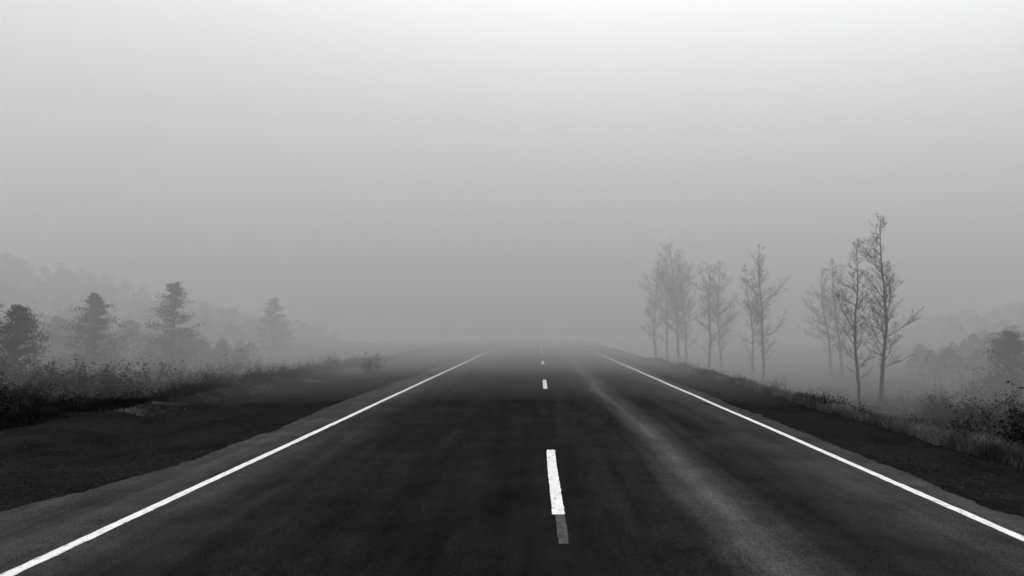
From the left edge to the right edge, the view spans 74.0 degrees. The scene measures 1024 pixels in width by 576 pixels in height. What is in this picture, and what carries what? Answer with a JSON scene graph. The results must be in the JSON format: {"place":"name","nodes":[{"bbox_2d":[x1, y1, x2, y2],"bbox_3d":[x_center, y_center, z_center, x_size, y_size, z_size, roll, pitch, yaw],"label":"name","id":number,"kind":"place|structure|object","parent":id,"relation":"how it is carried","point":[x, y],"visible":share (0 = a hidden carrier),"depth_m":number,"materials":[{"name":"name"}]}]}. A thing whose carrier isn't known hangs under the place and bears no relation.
{"place":"outdoors","nodes":[
{"label":"outdoors","id":0,"kind":"place"},
{"bbox_2d":[0,354,393,429],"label":"dry grass","id":1,"kind":"structure","parent":0,"point":[33,416],"depth_m":15.71,"materials":[{"name":"black plant"}]},
{"bbox_2d":[115,362,406,417],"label":"dry grass","id":2,"kind":"structure","parent":0,"point":[147,410],"depth_m":16.70,"materials":[{"name":"grey plant"}]},
{"bbox_2d":[0,329,1023,575],"bbox_3d":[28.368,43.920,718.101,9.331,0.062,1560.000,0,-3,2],"label":"asphalt road","id":3,"kind":"structure","parent":0,"point":[442,475],"depth_m":6.36,"materials":[{"name":"black asphalt"}]},
{"bbox_2d":[0,332,529,575],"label":"edge line","id":4,"kind":"object","parent":3,"relation":"on","point":[35,561],"visible":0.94,"depth_m":6.23,"materials":[{"name":"paint"}]},
{"bbox_2d":[540,337,568,543],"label":"lane divider line","id":5,"kind":"object","parent":3,"relation":"on","point":[557,504],"visible":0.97,"depth_m":6.49,"materials":[{"name":"paint"}]},
{"bbox_2d":[549,332,1023,540],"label":"edge line","id":6,"kind":"object","parent":3,"relation":"on","point":[986,522],"visible":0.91,"depth_m":7.43,"materials":[{"name":"paint"}]},
{"bbox_2d":[0,277,1023,524],"bbox_3d":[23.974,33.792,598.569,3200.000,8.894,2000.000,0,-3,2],"label":"ground","id":7,"kind":"structure","parent":0,"point":[799,357],"depth_m":17.27,"materials":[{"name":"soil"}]},
{"bbox_2d":[0,303,11,359],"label":"pine tree","id":8,"kind":"object","parent":7,"relation":"on","point":[3,329],"visible":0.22,"depth_m":27.11,"materials":[{"name":"grey plant"}]},
{"bbox_2d":[0,304,53,382],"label":"pine tree","id":9,"kind":"object","parent":7,"relation":"on","point":[18,339],"visible":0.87,"depth_m":24.56,"materials":[{"name":"grey plant"}]},
{"bbox_2d":[27,315,79,366],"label":"pine tree","id":10,"kind":"object","parent":7,"relation":"on","point":[54,328],"visible":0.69,"depth_m":35.64,"materials":[{"name":"grey plant"}]},
{"bbox_2d":[52,292,131,373],"bbox_3d":[-18.083,2.027,29.568,3.121,3.749,2.902,1,-3,-15],"label":"pine tree","id":11,"kind":"object","parent":7,"relation":"on","point":[94,302],"visible":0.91,"depth_m":29.48,"materials":[{"name":"grey plant"}]},
{"bbox_2d":[102,320,155,364],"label":"pine tree","id":12,"kind":"object","parent":7,"relation":"on","point":[128,324],"visible":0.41,"depth_m":38.63,"materials":[{"name":"grey plant"}]},
{"bbox_2d":[131,281,211,368],"bbox_3d":[-16.306,1.853,32.558,3.409,4.448,3.513,0,-3,2],"label":"pine tree","id":13,"kind":"object","parent":7,"relation":"on","point":[176,293],"visible":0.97,"depth_m":32.50,"materials":[{"name":"grey plant"}]},
{"bbox_2d":[0,346,364,420],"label":"roadside brush","id":14,"kind":"object","parent":7,"relation":"on","point":[82,378],"visible":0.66,"depth_m":20.62,"materials":[{"name":"black plant"}]},
{"bbox_2d":[249,297,298,355],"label":"pine tree","id":15,"kind":"object","parent":7,"relation":"on","point":[274,319],"visible":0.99,"depth_m":47.47,"materials":[{"name":"grey plant"}]},
{"bbox_2d":[359,352,385,373],"bbox_3d":[-5.380,2.878,26.120,1.036,0.882,1.030,-1,-4,23],"label":"shrub","id":16,"kind":"object","parent":7,"relation":"on","point":[369,369],"visible":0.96,"depth_m":26.05,"materials":[{"name":"grey plant"}]},
{"bbox_2d":[0,253,1023,381],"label":"distant trees","id":17,"kind":"object","parent":7,"relation":"on","point":[944,362],"visible":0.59,"depth_m":57.38,"materials":[{"name":"grey plant"}]},
{"bbox_2d":[637,256,673,356],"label":"bare tree","id":18,"kind":"object","parent":7,"relation":"on","point":[655,309],"visible":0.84,"depth_m":44.68,"materials":[{"name":"grey plant"}]},
{"bbox_2d":[645,256,686,360],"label":"bare tree","id":19,"kind":"object","parent":7,"relation":"on","point":[666,329],"visible":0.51,"depth_m":47.49,"materials":[{"name":"grey plant"}]},
{"bbox_2d":[653,237,708,361],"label":"bare tree","id":20,"kind":"object","parent":7,"relation":"on","point":[675,300],"visible":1,"depth_m":41.73,"materials":[{"name":"grey plant"}]},
{"bbox_2d":[656,250,713,362],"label":"bare tree","id":21,"kind":"object","parent":7,"relation":"on","point":[688,314],"visible":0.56,"depth_m":44.25,"materials":[{"name":"grey plant"}]},
{"bbox_2d":[691,261,735,369],"bbox_3d":[11.035,1.721,37.424,2.728,6.417,1.797,1,-4,-17],"label":"bare tree","id":22,"kind":"object","parent":7,"relation":"on","point":[708,294],"visible":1,"depth_m":37.35,"materials":[{"name":"grey plant"}]},
{"bbox_2d":[698,260,742,372],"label":"bare tree","id":23,"kind":"object","parent":7,"relation":"on","point":[718,318],"visible":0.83,"depth_m":40.29,"materials":[{"name":"grey plant"}]},
{"bbox_2d":[731,264,770,380],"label":"bare tree","id":24,"kind":"object","parent":7,"relation":"on","point":[753,334],"visible":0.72,"depth_m":35.69,"materials":[{"name":"grey plant"}]},
{"bbox_2d":[740,244,790,383],"bbox_3d":[12.530,1.418,33.273,2.314,7.243,2.220,-2,-4,26],"label":"bare tree","id":25,"kind":"object","parent":7,"relation":"on","point":[757,300],"visible":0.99,"depth_m":33.29,"materials":[{"name":"grey plant"}]},
{"bbox_2d":[796,268,858,379],"bbox_3d":[17.225,1.984,37.243,2.582,6.285,2.611,2,-4,-28],"label":"bare tree","id":26,"kind":"object","parent":7,"relation":"on","point":[829,349],"visible":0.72,"depth_m":37.23,"materials":[{"name":"grey plant"}]},
{"bbox_2d":[803,258,862,381],"bbox_3d":[16.608,1.675,35.433,2.602,6.575,2.785,-3,-4,41],"label":"bare tree","id":27,"kind":"object","parent":7,"relation":"on","point":[835,314],"visible":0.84,"depth_m":35.45,"materials":[{"name":"grey plant"}]},
{"bbox_2d":[667,354,1023,450],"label":"roadside brush","id":28,"kind":"object","parent":7,"relation":"on","point":[1015,423],"visible":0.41,"depth_m":20.55,"materials":[{"name":"black plant"}]},
{"bbox_2d":[832,241,875,407],"bbox_3d":[12.181,1.345,24.596,2.101,6.258,1.560,3,-5,-44],"label":"bare tree","id":29,"kind":"object","parent":7,"relation":"on","point":[854,327],"visible":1,"depth_m":24.45,"materials":[{"name":"grey plant"}]},
{"bbox_2d":[851,214,923,407],"bbox_3d":[13.465,0.818,24.752,2.117,7.299,2.358,2,-4,-36],"label":"bare tree","id":30,"kind":"object","parent":7,"relation":"on","point":[884,335],"visible":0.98,"depth_m":24.75,"materials":[{"name":"grey plant"}]},
{"bbox_2d":[965,329,1023,398],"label":"pine tree","id":31,"kind":"object","parent":7,"relation":"on","point":[1011,338],"visible":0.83,"depth_m":25.99,"materials":[{"name":"grey plant"}]},
{"bbox_2d":[0,0,1023,328],"label":"sky","id":32,"kind":"structure","parent":0,"point":[349,164],"materials":[{"name":"grey"}]},
{"bbox_2d":[648,357,1023,468],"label":"dry grass","id":33,"kind":"structure","parent":0,"point":[977,444],"depth_m":10.82,"materials":[{"name":"grey plant"}]}
]}

